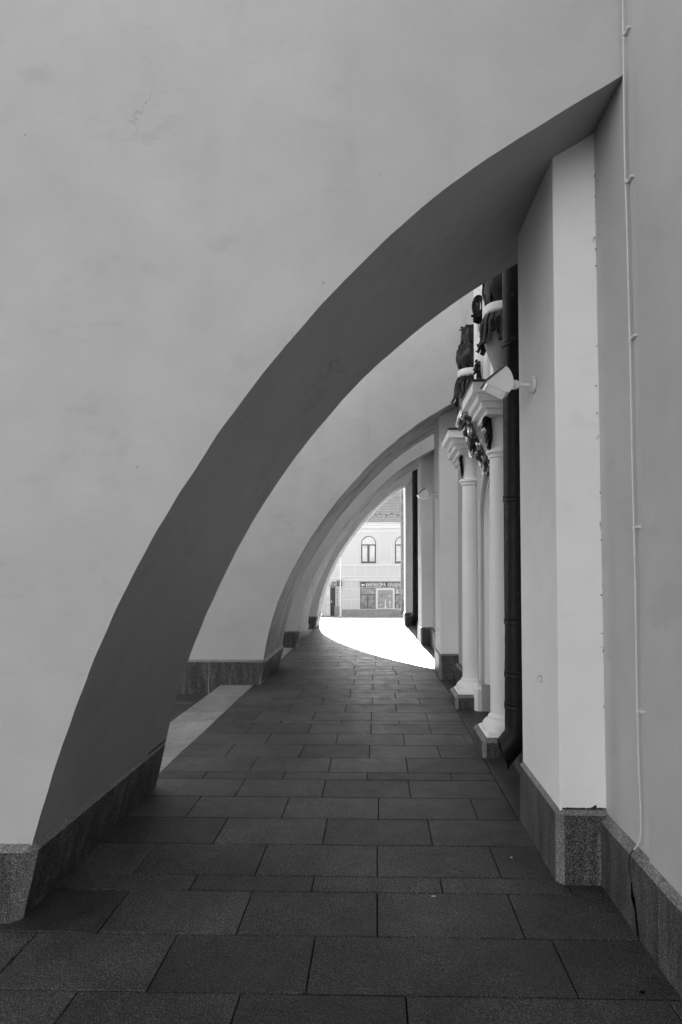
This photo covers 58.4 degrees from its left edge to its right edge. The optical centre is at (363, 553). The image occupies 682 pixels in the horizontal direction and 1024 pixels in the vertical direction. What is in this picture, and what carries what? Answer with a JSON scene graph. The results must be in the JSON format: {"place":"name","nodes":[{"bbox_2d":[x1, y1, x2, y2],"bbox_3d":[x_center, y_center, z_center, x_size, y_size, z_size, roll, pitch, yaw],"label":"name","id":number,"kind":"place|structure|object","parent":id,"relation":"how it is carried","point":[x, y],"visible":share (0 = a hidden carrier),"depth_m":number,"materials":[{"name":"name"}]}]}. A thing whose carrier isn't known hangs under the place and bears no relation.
{"place":"outdoors","nodes":[
{"label":"outdoors","id":0,"kind":"place"},
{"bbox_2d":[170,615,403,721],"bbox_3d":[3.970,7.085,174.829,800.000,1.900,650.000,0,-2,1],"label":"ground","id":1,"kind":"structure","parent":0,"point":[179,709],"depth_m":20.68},
{"bbox_2d":[0,0,622,923],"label":"buttress","id":2,"kind":"structure","parent":1,"relation":"on","point":[246,246],"depth_m":2.76,"materials":[{"name":"paint"}]},
{"bbox_2d":[178,299,460,693],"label":"buttress","id":3,"kind":"structure","parent":1,"relation":"on","point":[391,407],"depth_m":8.23,"materials":[{"name":"paint"}]},
{"bbox_2d":[321,554,342,615],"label":"corner house","id":4,"kind":"structure","parent":1,"relation":"on","point":[330,607],"depth_m":45.27,"materials":[{"name":"paint"}]},
{"bbox_2d":[330,587,335,615],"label":"door","id":5,"kind":"structure","parent":4,"relation":"in","point":[332,589],"depth_m":45.28,"materials":[{"name":"paint"}]},
{"bbox_2d":[336,587,337,605],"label":"name board","id":6,"kind":"object","parent":4,"relation":"attached to","point":[337,596],"visible":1,"depth_m":45.11,"materials":[{"name":"paint"}]},
{"bbox_2d":[282,434,433,647],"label":"buttress","id":7,"kind":"structure","parent":1,"relation":"on","point":[407,462],"depth_m":12.12,"materials":[{"name":"paint"}]},
{"bbox_2d":[308,472,411,628],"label":"buttress","id":8,"kind":"structure","parent":1,"relation":"on","point":[315,615],"depth_m":15.81,"materials":[{"name":"paint"}]},
{"bbox_2d":[342,490,402,615],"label":"shop building","id":9,"kind":"structure","parent":1,"relation":"on","point":[372,552],"depth_m":44.99,"materials":[{"name":"paint"}]},
{"bbox_2d":[360,588,375,608],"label":"shop window","id":10,"kind":"structure","parent":9,"relation":"in","point":[367,595],"depth_m":45.02,"materials":[{"name":"glass"}]},
{"bbox_2d":[358,532,379,563],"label":"window","id":11,"kind":"structure","parent":9,"relation":"in","point":[368,543],"depth_m":45.18,"materials":[{"name":"glass"}]},
{"bbox_2d":[360,582,400,586],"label":"shop sign","id":12,"kind":"object","parent":9,"relation":"attached to","point":[380,584],"visible":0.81,"depth_m":44.80,"materials":[{"name":"paint"}]},
{"bbox_2d":[376,589,394,608],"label":"poster case","id":13,"kind":"object","parent":9,"relation":"attached to","point":[385,598],"visible":1,"depth_m":44.82,"materials":[{"name":"glass"}]},
{"bbox_2d":[391,533,400,563],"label":"window","id":14,"kind":"structure","parent":9,"relation":"in","point":[398,541],"depth_m":45.13,"materials":[{"name":"glass"}]},
{"bbox_2d":[395,588,400,607],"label":"shop window","id":15,"kind":"structure","parent":9,"relation":"in","point":[397,596],"depth_m":44.96,"materials":[{"name":"glass"}]},
{"bbox_2d":[403,0,681,997],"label":"church","id":16,"kind":"structure","parent":1,"relation":"on","point":[575,762],"depth_m":3.00,"materials":[{"name":"paint"}]},
{"bbox_2d":[400,489,403,614],"bbox_3d":[1.611,-2.331,25.640,0.188,9.897,0.140,0,-2,1],"label":"drainpipe","id":17,"kind":"object","parent":16,"relation":"attached to","point":[402,552],"visible":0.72,"depth_m":25.52,"materials":[{"name":"white metal"}]},
{"bbox_2d":[410,468,417,625],"bbox_3d":[1.283,-0.257,15.237,0.236,4.189,0.187,0,-2,1],"label":"drainpipe","id":18,"kind":"object","parent":16,"relation":"attached to","point":[414,617],"visible":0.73,"depth_m":15.16,"materials":[{"name":"black metal"}]},
{"bbox_2d":[416,488,436,499],"bbox_3d":[0.921,-0.863,8.872,0.292,0.167,0.146,0,-2,1],"label":"floodlight","id":19,"kind":"object","parent":16,"relation":"attached to","point":[423,494],"visible":1,"depth_m":8.81,"materials":[{"name":"white metal"}]},
{"bbox_2d":[455,408,489,476],"bbox_3d":[1.112,-1.136,6.173,0.328,0.730,0.309,0,-2,1],"label":"carved ornament","id":20,"kind":"object","parent":16,"relation":"attached to","point":[472,440],"visible":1,"depth_m":6.12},
{"bbox_2d":[471,295,481,323],"bbox_3d":[1.155,-2.458,6.152,0.145,0.302,0.056,0,-2,1],"label":"medallion","id":21,"kind":"object","parent":16,"relation":"attached to","point":[476,315],"visible":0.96,"depth_m":6.14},
{"bbox_2d":[473,359,481,378],"bbox_3d":[1.151,-1.781,6.126,0.092,0.346,0.162,0,-2,1],"label":"carved scroll","id":22,"kind":"object","parent":16,"relation":"attached to","point":[477,368],"visible":0.66,"depth_m":6.11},
{"bbox_2d":[480,363,535,398],"bbox_3d":[0.826,-0.979,3.484,0.292,0.167,0.146,0,-2,1],"label":"floodlight","id":23,"kind":"object","parent":16,"relation":"attached to","point":[501,383],"visible":1,"depth_m":3.42,"materials":[{"name":"white metal"}]},
{"bbox_2d":[497,263,522,769],"bbox_3d":[1.148,-0.354,4.600,0.283,3.951,0.180,0,-2,1],"label":"drainpipe","id":24,"kind":"object","parent":16,"relation":"attached to","point":[510,740],"visible":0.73,"depth_m":4.54,"materials":[{"name":"black metal"}]},
{"bbox_2d":[622,0,644,880],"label":"cable","id":25,"kind":"object","parent":16,"relation":"attached to","point":[628,181],"visible":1,"depth_m":2.64,"materials":[{"name":"rubber"}]},
{"bbox_2d":[631,883,639,938],"bbox_3d":[1.161,1.518,2.596,0.008,0.198,0.085,0,-2,1],"label":"cable chase","id":26,"kind":"object","parent":16,"relation":"attached to","point":[636,918],"visible":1,"depth_m":2.59,"materials":[{"name":"black"}]},
{"bbox_2d":[340,557,340,615],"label":"flag pole","id":27,"kind":"object","parent":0,"point":[340,586],"visible":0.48,"depth_m":43.47,"materials":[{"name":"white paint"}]},
{"bbox_2d":[0,623,681,1023],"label":"pavement","id":28,"kind":"structure","parent":0,"point":[140,911],"depth_m":2.92,"materials":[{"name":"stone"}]},
{"bbox_2d":[159,685,252,773],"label":"kerb","id":29,"kind":"structure","parent":28,"relation":"on","point":[189,726],"depth_m":6.29,"materials":[{"name":"stone"}]},
{"bbox_2d":[281,648,292,658],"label":"kerb","id":30,"kind":"structure","parent":28,"relation":"on","point":[286,651],"depth_m":11.49,"materials":[{"name":"stone"}]},
{"bbox_2d":[441,428,477,709],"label":"portal column","id":31,"kind":"structure","parent":28,"relation":"on","point":[454,443],"depth_m":6.94,"materials":[{"name":"stone"}]},
{"bbox_2d":[458,455,463,478],"bbox_3d":[1.127,-1.005,7.038,0.061,0.310,0.098,0,-2,1],"label":"carved pendant","id":32,"kind":"object","parent":31,"relation":"attached to","point":[460,458],"visible":0.95,"depth_m":7.02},
{"bbox_2d":[450,324,473,407],"bbox_3d":[1.245,-2.017,7.083,0.470,1.260,0.454,0,-2,1],"label":"urn","id":33,"kind":"object","parent":31,"relation":"on","point":[465,358],"visible":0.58,"depth_m":6.99,"materials":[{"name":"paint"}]},
{"bbox_2d":[461,379,504,758],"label":"portal column","id":34,"kind":"structure","parent":28,"relation":"on","point":[478,403],"depth_m":5.21,"materials":[{"name":"stone"}]},
{"bbox_2d":[481,416,492,449],"bbox_3d":[1.074,-1.062,5.294,0.106,0.360,0.157,0,-2,1],"label":"carved pendant","id":35,"kind":"object","parent":34,"relation":"attached to","point":[487,424],"visible":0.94,"depth_m":5.26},
{"bbox_2d":[475,273,502,371],"bbox_3d":[1.212,-2.063,5.344,0.470,1.260,0.454,1,-2,-19],"label":"urn","id":36,"kind":"object","parent":34,"relation":"on","point":[490,336],"visible":0.36,"depth_m":5.24,"materials":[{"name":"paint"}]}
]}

